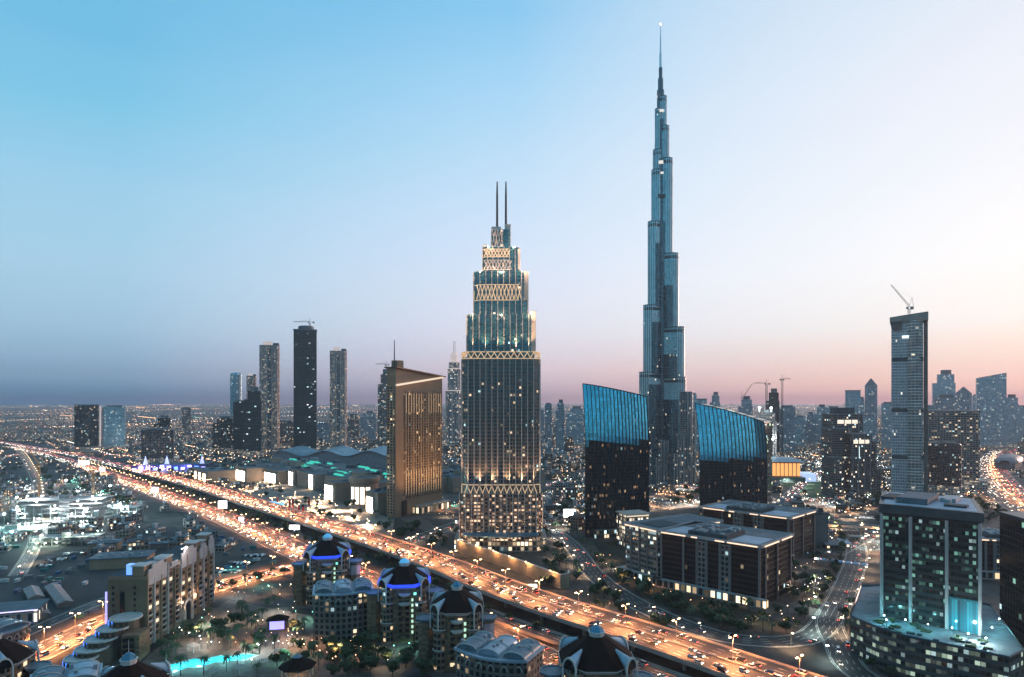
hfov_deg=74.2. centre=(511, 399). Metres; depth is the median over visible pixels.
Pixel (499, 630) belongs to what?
highway
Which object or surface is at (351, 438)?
building
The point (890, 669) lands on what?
tree
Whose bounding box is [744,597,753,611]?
palm tree
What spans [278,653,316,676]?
garden pavilion
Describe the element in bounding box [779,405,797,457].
tower block
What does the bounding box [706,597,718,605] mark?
tree
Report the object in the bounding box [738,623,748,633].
tree
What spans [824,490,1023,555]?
street
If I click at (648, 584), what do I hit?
tree
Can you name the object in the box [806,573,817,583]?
tree
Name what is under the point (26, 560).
service street
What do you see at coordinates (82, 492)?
building
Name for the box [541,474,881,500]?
lake boulevard
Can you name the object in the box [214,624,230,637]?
tree
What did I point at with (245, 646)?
palm tree
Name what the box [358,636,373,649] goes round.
tree
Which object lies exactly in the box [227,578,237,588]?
tree
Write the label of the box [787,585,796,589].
tree
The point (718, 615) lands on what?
palm tree
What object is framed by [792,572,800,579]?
tree
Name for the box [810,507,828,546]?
concrete block
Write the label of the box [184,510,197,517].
building
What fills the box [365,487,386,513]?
mall hall
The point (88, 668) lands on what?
vaulted annex
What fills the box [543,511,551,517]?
building
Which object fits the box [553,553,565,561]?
tree
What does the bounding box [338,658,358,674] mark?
tree
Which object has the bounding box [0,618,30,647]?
vaulted annex
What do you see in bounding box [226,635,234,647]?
palm tree
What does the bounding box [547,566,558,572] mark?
tree
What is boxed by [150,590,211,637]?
lower windows
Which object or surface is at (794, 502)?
building
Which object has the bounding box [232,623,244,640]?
palm tree
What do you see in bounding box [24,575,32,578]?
shipping container
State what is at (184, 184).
sky
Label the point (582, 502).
building
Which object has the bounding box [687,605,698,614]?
palm tree
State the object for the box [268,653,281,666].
tree
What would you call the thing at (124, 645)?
window
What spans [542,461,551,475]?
building
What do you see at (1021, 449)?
building
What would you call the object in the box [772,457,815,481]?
amber hall
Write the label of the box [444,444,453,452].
building
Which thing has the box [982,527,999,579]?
office block
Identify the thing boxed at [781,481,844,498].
lawn
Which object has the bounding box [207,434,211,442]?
building
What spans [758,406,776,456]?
tower block
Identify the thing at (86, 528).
building
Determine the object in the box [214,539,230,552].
building
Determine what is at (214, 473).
mall hall
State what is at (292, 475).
mall hall
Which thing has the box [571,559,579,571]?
palm tree
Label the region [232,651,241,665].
palm tree
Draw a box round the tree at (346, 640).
[341,638,352,644]
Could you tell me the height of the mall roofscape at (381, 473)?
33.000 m
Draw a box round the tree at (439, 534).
[435,531,442,539]
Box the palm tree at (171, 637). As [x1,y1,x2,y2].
[166,635,177,649]
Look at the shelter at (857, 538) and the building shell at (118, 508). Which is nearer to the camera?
the shelter at (857, 538)
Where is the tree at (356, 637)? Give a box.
[350,634,362,643]
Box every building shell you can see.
[0,524,48,533]
[16,494,112,525]
[28,530,105,546]
[105,503,143,515]
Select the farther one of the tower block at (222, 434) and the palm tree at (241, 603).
the tower block at (222, 434)
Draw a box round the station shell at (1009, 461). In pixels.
[994,453,1023,469]
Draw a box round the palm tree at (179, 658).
[172,654,188,675]
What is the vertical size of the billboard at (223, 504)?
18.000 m
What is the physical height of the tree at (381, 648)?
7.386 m
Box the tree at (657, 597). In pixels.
[651,592,662,604]
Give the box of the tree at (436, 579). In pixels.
[431,576,440,583]
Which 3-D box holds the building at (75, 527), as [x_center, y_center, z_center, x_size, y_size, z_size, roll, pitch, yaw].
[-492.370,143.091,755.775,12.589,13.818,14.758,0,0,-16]
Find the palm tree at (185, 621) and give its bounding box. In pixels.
[179,619,189,635]
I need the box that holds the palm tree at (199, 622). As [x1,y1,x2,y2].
[197,620,205,626]
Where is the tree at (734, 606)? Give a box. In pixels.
[728,603,739,613]
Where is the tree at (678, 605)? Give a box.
[673,603,683,608]
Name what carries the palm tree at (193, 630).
on the courtyard ground at (264, 669)
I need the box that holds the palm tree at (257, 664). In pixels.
[252,662,261,676]
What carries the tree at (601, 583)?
on the ground at (814, 658)
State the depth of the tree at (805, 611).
461.00 m
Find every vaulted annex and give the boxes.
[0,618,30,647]
[30,659,102,676]
[312,577,373,642]
[454,631,544,676]
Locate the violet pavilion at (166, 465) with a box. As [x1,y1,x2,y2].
[131,456,212,470]
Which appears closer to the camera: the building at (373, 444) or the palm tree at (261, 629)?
the palm tree at (261, 629)
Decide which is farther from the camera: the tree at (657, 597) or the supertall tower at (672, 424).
the supertall tower at (672, 424)
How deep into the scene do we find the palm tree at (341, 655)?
380.01 m
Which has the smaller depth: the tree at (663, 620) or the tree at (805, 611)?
the tree at (663, 620)
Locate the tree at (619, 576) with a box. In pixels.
[614,572,623,580]
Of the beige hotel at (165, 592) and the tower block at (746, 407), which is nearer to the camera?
the beige hotel at (165, 592)
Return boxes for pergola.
[187,643,200,652]
[204,667,219,676]
[232,663,245,674]
[256,658,268,666]
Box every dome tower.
[0,633,52,676]
[98,640,171,676]
[291,527,361,606]
[364,550,442,643]
[416,581,496,672]
[539,613,653,676]
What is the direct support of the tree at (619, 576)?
on the ground at (814, 658)
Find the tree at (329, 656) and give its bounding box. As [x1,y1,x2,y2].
[325,654,335,663]
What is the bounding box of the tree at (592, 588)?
[588,584,598,597]
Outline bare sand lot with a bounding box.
[0,526,195,626]
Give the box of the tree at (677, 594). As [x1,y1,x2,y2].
[671,589,685,602]
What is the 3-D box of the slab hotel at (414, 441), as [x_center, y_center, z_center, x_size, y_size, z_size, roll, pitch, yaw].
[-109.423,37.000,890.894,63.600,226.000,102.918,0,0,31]
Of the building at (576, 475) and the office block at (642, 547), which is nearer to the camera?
the office block at (642, 547)
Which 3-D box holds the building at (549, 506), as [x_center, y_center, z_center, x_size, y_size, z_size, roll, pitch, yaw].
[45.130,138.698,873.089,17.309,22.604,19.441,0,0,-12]
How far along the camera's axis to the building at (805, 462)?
1561.24 m
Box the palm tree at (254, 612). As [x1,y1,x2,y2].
[248,610,258,624]
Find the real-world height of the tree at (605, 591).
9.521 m
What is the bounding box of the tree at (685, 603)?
[679,600,688,607]
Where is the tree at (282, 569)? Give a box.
[279,567,286,572]
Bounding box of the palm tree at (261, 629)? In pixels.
[255,627,267,644]
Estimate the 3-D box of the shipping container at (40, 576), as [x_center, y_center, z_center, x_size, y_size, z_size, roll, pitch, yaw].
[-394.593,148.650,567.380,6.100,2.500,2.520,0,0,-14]
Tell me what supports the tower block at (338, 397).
on the ground at (814, 658)
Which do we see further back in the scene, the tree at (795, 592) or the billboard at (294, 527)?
the billboard at (294, 527)
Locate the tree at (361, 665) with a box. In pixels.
[354,662,364,671]
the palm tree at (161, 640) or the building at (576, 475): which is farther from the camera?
the building at (576, 475)
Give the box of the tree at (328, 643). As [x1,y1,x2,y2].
[325,640,343,646]
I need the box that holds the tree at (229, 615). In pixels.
[226,613,234,623]
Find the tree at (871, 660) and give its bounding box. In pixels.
[863,657,876,669]
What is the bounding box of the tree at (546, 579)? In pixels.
[542,575,553,586]
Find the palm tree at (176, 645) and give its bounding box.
[168,642,182,661]
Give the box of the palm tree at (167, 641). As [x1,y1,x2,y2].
[162,640,173,647]
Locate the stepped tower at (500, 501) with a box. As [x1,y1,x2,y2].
[454,181,546,551]
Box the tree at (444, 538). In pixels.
[441,536,448,541]
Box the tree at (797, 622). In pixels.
[794,619,800,627]
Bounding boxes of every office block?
[616,513,723,586]
[650,520,793,609]
[700,500,816,562]
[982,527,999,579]
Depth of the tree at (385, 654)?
382.82 m
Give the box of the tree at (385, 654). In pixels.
[379,649,392,663]
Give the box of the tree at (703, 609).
[699,605,709,616]
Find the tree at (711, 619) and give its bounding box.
[708,617,715,623]
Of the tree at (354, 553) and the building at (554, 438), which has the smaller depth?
the tree at (354, 553)
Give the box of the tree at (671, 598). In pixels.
[667,595,674,601]
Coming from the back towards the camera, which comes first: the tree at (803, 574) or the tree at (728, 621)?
the tree at (803, 574)
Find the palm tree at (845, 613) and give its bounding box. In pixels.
[841,612,848,622]
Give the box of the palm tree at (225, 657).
[221,654,232,671]
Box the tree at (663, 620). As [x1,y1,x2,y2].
[655,614,672,625]
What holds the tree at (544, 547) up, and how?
on the ground at (814, 658)
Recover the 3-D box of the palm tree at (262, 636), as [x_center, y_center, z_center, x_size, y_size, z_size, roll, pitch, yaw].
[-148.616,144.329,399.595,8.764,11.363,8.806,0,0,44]
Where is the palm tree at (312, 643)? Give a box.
[307,640,319,657]
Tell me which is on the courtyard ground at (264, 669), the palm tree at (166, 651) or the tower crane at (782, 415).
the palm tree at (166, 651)
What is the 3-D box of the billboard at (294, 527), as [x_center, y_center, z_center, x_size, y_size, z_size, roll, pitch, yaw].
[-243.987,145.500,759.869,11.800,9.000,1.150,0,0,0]
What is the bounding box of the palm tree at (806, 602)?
[803,600,812,614]
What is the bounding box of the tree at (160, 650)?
[159,648,169,660]
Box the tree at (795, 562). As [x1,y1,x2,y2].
[792,559,800,565]
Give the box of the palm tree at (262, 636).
[252,634,267,653]
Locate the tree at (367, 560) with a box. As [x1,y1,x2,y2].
[364,558,371,565]
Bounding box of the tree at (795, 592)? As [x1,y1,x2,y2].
[790,589,799,595]
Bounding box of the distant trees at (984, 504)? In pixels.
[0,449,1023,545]
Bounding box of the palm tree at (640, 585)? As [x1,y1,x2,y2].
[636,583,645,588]
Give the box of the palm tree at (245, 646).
[240,643,251,660]
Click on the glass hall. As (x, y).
(28, 610)
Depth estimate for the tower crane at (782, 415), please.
1736.86 m
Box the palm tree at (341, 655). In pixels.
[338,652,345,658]
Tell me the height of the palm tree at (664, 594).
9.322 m
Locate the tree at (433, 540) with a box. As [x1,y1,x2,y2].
[428,537,438,545]
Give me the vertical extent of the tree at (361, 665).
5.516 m
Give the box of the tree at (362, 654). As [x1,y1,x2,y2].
[356,649,370,661]
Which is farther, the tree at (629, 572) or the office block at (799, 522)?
the office block at (799, 522)
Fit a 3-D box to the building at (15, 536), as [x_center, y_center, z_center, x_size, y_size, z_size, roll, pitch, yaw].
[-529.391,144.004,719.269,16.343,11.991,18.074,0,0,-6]
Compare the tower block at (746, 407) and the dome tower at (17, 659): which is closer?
the dome tower at (17, 659)
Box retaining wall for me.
[456,540,569,588]
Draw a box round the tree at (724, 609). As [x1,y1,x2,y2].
[716,605,732,615]
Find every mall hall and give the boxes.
[193,465,236,481]
[235,464,279,481]
[264,466,303,483]
[288,466,312,485]
[296,467,354,489]
[324,479,349,501]
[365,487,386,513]
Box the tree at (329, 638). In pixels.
[321,636,337,643]
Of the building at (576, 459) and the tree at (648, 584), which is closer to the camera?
the tree at (648, 584)
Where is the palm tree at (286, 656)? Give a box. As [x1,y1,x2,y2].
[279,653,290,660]
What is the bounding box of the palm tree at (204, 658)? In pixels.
[197,655,210,674]
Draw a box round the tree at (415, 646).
[409,643,418,650]
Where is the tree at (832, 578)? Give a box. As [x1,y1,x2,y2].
[825,575,835,585]
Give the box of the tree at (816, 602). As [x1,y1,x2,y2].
[811,599,819,607]
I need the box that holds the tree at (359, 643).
[355,640,362,650]
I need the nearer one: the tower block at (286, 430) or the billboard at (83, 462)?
the billboard at (83, 462)
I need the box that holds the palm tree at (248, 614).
[241,613,250,627]
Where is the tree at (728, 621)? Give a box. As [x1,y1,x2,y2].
[721,616,735,629]
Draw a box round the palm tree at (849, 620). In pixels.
[845,619,850,635]
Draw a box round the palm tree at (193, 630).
[189,626,199,640]
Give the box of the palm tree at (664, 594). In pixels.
[660,592,668,604]
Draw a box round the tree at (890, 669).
[882,665,897,674]
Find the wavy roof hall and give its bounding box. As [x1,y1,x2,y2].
[271,446,386,467]
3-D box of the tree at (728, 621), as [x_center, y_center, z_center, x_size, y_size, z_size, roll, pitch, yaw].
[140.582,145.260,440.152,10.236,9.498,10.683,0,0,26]
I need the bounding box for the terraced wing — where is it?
[62,612,149,667]
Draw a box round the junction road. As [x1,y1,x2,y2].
[6,452,132,456]
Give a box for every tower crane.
[25,446,42,496]
[88,451,107,495]
[755,379,769,408]
[779,378,790,454]
[891,284,913,313]
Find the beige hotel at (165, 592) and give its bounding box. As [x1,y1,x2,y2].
[105,532,214,644]
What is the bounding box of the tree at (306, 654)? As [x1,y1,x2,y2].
[300,650,309,657]
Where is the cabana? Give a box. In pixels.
[266,614,289,631]
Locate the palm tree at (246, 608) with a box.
[241,605,249,613]
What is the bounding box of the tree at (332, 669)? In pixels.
[326,664,341,676]
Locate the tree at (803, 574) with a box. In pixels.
[797,571,807,578]
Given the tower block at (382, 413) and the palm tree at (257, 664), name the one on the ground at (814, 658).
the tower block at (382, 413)
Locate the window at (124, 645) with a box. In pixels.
[123,644,133,647]
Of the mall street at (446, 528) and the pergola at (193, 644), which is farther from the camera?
the mall street at (446, 528)
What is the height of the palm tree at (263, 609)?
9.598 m
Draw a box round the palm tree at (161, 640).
[154,638,166,646]
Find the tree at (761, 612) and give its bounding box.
[757,608,768,616]
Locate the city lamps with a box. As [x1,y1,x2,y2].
[0,404,1016,667]
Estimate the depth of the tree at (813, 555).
621.83 m
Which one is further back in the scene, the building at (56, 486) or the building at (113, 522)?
the building at (56, 486)
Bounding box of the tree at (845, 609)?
[838,606,850,618]
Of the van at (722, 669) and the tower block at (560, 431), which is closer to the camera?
the van at (722, 669)
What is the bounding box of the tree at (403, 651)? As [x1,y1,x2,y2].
[399,649,416,656]
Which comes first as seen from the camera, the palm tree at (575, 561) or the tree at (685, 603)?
the tree at (685, 603)
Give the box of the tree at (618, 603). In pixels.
[614,600,629,610]
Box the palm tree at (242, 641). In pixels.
[239,640,247,652]
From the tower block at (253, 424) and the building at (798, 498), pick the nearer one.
the building at (798, 498)
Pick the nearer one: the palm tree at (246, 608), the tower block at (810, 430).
the palm tree at (246, 608)
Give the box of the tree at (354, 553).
[351,550,358,557]
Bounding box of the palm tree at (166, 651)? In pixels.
[159,648,173,660]
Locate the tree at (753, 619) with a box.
[747,613,756,624]
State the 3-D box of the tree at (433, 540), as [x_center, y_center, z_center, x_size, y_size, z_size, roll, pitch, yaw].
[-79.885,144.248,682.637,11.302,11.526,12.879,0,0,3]
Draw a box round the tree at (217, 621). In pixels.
[209,617,228,625]
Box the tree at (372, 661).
[362,653,380,672]
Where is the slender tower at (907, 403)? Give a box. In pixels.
[890,311,927,492]
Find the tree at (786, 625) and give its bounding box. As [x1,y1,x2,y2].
[778,621,792,633]
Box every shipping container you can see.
[0,578,8,582]
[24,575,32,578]
[36,575,45,578]
[40,568,48,571]
[65,569,73,572]
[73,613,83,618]
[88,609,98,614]
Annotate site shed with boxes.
[23,585,44,599]
[40,608,50,619]
[44,583,72,608]
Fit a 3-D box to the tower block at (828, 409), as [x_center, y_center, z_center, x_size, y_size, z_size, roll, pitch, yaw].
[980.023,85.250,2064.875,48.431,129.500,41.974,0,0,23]
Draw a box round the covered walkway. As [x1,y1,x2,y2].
[814,557,867,570]
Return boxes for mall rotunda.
[348,475,379,504]
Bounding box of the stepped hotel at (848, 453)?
[821,408,881,496]
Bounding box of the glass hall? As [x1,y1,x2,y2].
[0,598,49,623]
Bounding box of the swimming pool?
[159,653,258,673]
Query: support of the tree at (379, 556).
on the ground at (814, 658)
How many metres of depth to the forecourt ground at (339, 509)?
966.47 m
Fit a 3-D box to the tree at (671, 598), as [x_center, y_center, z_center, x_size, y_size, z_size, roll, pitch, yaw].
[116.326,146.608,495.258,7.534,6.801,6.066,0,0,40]
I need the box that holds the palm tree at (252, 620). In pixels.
[245,618,257,634]
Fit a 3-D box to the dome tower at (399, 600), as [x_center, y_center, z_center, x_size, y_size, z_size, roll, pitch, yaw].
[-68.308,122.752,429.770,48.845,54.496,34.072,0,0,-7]
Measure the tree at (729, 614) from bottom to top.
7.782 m
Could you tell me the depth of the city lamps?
930.17 m
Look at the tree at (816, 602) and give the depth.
485.85 m
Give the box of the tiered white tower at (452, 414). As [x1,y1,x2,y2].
[442,341,460,451]
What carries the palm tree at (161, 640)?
on the courtyard ground at (264, 669)
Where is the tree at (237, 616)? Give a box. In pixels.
[230,611,245,622]
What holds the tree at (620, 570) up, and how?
on the garden ground at (614, 552)
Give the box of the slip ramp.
[427,583,689,676]
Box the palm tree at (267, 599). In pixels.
[262,597,271,611]
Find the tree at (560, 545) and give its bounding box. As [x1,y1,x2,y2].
[555,542,564,548]
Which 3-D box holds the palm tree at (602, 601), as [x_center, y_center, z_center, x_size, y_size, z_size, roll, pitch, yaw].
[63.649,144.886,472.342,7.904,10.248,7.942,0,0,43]
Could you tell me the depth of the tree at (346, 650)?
382.79 m
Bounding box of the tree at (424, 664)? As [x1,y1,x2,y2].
[414,657,437,676]
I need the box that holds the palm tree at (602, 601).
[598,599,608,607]
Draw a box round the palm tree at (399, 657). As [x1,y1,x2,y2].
[395,656,402,668]
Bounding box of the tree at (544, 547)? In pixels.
[542,545,549,551]
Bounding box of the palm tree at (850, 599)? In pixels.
[844,597,854,610]
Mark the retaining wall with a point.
(536, 572)
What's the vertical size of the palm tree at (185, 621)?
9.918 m
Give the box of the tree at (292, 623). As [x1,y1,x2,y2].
[289,619,304,632]
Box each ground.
[0,404,1023,676]
[142,600,353,676]
[216,479,393,536]
[593,542,798,629]
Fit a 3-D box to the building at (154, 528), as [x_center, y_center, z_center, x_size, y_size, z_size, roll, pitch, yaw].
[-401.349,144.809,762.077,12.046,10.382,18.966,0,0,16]
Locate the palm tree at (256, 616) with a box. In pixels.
[251,615,260,628]
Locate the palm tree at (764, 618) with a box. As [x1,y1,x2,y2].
[757,615,768,630]
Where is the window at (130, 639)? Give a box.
[123,638,133,642]
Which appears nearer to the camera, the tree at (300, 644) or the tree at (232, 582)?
the tree at (300, 644)
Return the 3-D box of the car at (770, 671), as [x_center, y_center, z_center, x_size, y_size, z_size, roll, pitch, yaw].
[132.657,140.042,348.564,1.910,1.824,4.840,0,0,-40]
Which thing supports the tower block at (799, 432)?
on the ground at (814, 658)
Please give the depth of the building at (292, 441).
1946.34 m
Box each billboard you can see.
[78,461,88,463]
[151,487,158,492]
[218,501,226,513]
[289,525,299,531]
[563,509,575,516]
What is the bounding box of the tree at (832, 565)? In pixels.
[829,562,838,568]
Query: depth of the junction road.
1843.44 m
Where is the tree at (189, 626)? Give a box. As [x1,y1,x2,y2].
[182,622,197,636]
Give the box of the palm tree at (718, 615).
[713,613,724,628]
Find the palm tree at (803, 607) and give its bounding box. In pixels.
[799,605,809,619]
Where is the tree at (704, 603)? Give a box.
[698,601,709,605]
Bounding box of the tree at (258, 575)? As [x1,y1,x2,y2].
[252,571,264,581]
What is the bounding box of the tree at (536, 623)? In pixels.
[533,620,542,627]
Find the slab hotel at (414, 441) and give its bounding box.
[384,340,450,517]
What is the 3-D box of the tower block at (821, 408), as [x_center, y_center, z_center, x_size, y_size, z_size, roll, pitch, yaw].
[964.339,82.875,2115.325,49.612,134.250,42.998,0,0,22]
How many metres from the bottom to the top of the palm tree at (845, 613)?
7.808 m
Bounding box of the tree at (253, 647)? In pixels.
[249,644,258,650]
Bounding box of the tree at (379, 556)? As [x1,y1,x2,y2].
[373,552,385,560]
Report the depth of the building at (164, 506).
907.91 m
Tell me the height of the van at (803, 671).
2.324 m
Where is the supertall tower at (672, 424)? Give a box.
[639,23,695,483]
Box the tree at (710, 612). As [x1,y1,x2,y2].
[705,609,718,616]
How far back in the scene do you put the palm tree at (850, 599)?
478.21 m
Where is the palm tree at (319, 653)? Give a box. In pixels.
[311,651,325,669]
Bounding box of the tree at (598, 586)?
[590,583,600,591]
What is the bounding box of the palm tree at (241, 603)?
[235,601,246,612]
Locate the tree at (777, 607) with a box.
[772,603,783,611]
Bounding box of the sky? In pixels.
[0,0,1023,404]
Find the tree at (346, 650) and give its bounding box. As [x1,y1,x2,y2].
[341,643,360,658]
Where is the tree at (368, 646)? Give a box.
[362,642,374,650]
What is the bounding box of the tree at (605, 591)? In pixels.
[598,586,610,595]
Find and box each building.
[0,486,8,493]
[0,495,9,511]
[0,533,9,543]
[0,541,11,551]
[3,488,20,495]
[5,475,12,482]
[5,529,26,541]
[8,508,24,521]
[10,474,20,480]
[10,492,26,503]
[13,486,24,492]
[48,484,59,489]
[48,521,70,533]
[56,440,67,443]
[69,521,79,532]
[76,490,94,495]
[80,524,97,532]
[86,482,102,491]
[88,511,103,527]
[90,544,114,556]
[102,474,117,488]
[104,496,114,502]
[107,514,127,530]
[114,484,124,490]
[115,525,135,537]
[118,517,131,530]
[122,488,132,493]
[122,491,136,500]
[127,441,140,445]
[127,502,148,509]
[127,512,142,521]
[127,534,147,550]
[144,523,165,534]
[147,532,166,541]
[158,500,169,511]
[168,532,191,549]
[174,441,183,448]
[181,435,187,441]
[183,515,195,527]
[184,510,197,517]
[188,525,204,535]
[200,527,216,537]
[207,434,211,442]
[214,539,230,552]
[217,537,237,546]
[291,433,293,446]
[318,438,324,443]
[347,437,357,441]
[358,435,367,441]
[368,439,377,448]
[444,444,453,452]
[448,458,456,467]
[455,440,460,457]
[541,453,552,465]
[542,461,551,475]
[543,498,555,514]
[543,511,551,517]
[543,515,558,525]
[543,520,549,527]
[546,472,558,479]
[551,481,566,502]
[552,421,555,432]
[552,432,555,442]
[552,492,565,503]
[556,514,565,522]
[564,437,573,453]
[564,455,575,471]
[564,482,575,499]
[568,483,578,497]
[568,511,584,530]
[569,500,584,512]
[570,457,578,466]
[571,452,584,456]
[572,472,580,482]
[578,498,584,504]
[649,482,672,492]
[772,481,781,491]
[772,498,790,505]
[787,498,803,507]
[790,496,801,500]
[800,460,814,464]
[828,529,834,535]
[829,496,838,504]
[835,501,849,512]
[845,488,859,501]
[848,499,863,509]
[865,498,878,504]
[882,467,890,472]
[1018,435,1023,459]
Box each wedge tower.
[582,383,648,538]
[695,403,771,515]
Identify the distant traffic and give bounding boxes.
[0,441,1023,572]
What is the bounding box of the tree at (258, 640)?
[252,637,263,643]
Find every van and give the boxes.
[40,650,49,655]
[638,659,647,665]
[717,665,727,672]
[729,633,737,637]
[795,668,806,674]
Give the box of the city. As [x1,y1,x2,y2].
[0,403,1023,489]
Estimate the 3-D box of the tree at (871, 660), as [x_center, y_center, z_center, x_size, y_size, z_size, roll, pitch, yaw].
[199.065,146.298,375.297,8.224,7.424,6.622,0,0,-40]
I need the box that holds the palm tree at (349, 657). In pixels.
[346,654,355,669]
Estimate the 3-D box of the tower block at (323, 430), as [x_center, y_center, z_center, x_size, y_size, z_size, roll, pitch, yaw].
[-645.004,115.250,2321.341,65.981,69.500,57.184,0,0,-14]
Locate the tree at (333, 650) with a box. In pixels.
[326,644,341,657]
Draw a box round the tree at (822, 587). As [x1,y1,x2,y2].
[815,583,829,591]
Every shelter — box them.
[823,540,839,549]
[837,538,850,547]
[849,535,862,541]
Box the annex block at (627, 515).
[616,509,649,547]
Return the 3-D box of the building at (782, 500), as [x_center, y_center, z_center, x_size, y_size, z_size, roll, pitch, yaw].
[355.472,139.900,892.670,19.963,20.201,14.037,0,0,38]
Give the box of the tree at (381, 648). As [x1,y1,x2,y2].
[375,645,387,657]
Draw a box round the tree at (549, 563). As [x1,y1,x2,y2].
[546,561,557,566]
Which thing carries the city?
on the ground at (814, 658)
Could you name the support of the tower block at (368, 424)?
on the ground at (814, 658)
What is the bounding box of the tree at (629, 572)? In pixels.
[624,569,631,578]
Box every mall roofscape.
[253,457,375,469]
[324,468,451,491]
[442,465,543,492]
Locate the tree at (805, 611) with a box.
[797,608,807,618]
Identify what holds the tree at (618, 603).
on the ground at (814, 658)
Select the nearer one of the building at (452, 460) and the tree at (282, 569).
the tree at (282, 569)
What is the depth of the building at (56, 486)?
1133.68 m
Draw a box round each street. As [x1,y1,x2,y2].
[8,449,44,575]
[30,596,107,634]
[36,564,292,660]
[402,489,584,543]
[548,507,867,647]
[815,600,879,676]
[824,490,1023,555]
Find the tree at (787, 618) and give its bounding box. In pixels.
[783,616,790,621]
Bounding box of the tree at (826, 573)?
[821,569,831,576]
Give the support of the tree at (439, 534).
on the ground at (814, 658)
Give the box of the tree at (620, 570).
[616,567,627,574]
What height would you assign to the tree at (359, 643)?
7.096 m
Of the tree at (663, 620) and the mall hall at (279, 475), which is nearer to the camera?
the tree at (663, 620)
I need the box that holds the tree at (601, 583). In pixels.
[594,580,606,587]
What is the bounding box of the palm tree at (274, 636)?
[268,633,280,650]
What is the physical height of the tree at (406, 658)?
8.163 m
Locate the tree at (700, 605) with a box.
[697,602,708,614]
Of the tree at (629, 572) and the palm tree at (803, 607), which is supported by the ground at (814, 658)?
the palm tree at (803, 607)
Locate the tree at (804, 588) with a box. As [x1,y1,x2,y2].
[799,584,810,591]
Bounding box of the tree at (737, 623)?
[733,619,742,631]
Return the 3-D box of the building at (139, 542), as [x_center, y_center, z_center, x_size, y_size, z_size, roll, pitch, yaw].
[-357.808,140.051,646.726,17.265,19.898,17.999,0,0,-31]
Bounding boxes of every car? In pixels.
[694,659,703,664]
[695,652,704,657]
[730,649,739,653]
[736,657,745,661]
[739,667,748,672]
[765,669,774,673]
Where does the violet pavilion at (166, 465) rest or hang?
on the ground at (814, 658)
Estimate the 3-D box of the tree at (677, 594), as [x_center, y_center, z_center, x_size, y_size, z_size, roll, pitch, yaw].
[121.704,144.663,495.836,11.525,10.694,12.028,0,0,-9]
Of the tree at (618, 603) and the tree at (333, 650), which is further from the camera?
the tree at (618, 603)
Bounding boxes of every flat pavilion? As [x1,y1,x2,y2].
[86,538,124,551]
[87,549,156,569]
[121,540,170,550]
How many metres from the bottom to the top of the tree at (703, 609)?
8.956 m
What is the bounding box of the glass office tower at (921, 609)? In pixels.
[850,491,1023,676]
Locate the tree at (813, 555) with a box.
[808,552,817,558]
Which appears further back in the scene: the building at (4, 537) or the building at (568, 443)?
the building at (568, 443)
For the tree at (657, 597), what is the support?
on the ground at (814, 658)
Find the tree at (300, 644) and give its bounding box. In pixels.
[295,637,306,648]
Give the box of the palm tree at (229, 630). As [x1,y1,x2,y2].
[222,629,233,642]
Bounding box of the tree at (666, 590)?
[662,587,671,596]
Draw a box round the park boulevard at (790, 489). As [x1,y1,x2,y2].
[776,461,989,502]
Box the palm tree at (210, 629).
[203,626,216,645]
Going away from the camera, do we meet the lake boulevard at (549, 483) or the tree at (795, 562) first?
the tree at (795, 562)
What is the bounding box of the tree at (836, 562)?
[831,559,840,564]
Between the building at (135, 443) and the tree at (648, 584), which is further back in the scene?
the building at (135, 443)
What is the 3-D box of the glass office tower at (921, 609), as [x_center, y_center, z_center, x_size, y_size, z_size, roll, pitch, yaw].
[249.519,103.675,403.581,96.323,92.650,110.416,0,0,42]
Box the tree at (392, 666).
[387,659,399,676]
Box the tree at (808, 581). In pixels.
[804,578,812,586]
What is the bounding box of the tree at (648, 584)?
[641,579,652,593]
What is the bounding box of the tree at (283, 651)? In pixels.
[278,648,289,654]
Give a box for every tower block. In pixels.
[70,404,102,451]
[99,405,128,450]
[135,427,179,463]
[154,415,174,455]
[180,407,192,436]
[208,416,232,452]
[230,372,241,417]
[231,400,243,453]
[241,387,264,456]
[246,373,256,398]
[259,341,282,452]
[280,420,293,447]
[290,325,320,450]
[317,423,329,441]
[327,347,346,448]
[347,414,358,437]
[358,411,377,439]
[378,369,386,446]
[541,410,544,441]
[545,403,552,456]
[554,399,565,460]
[566,406,584,447]
[693,393,697,454]
[697,399,706,454]
[710,392,719,406]
[738,396,752,415]
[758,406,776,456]
[766,388,781,454]
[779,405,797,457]
[795,415,806,449]
[805,412,815,446]
[814,404,826,447]
[827,406,839,412]
[845,390,860,413]
[861,397,863,415]
[863,414,878,454]
[865,378,879,445]
[878,402,890,451]
[923,410,989,489]
[923,441,968,496]
[928,394,959,409]
[932,370,955,404]
[955,387,971,409]
[972,394,975,409]
[976,373,1011,450]
[998,511,1023,647]
[1007,394,1018,447]
[1019,405,1023,441]
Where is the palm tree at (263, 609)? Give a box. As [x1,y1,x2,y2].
[258,607,267,621]
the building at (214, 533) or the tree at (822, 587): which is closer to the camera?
the tree at (822, 587)
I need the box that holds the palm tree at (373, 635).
[368,632,381,651]
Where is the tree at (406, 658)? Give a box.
[400,651,412,667]
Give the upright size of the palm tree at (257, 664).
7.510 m
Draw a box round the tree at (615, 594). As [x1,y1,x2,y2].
[608,589,622,599]
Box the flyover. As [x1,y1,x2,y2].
[828,523,879,531]
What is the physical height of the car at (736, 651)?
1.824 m
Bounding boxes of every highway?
[0,441,825,676]
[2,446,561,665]
[980,448,1023,511]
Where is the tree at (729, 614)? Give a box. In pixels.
[726,610,733,617]
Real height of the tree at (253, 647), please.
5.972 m
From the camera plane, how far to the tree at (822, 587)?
518.63 m

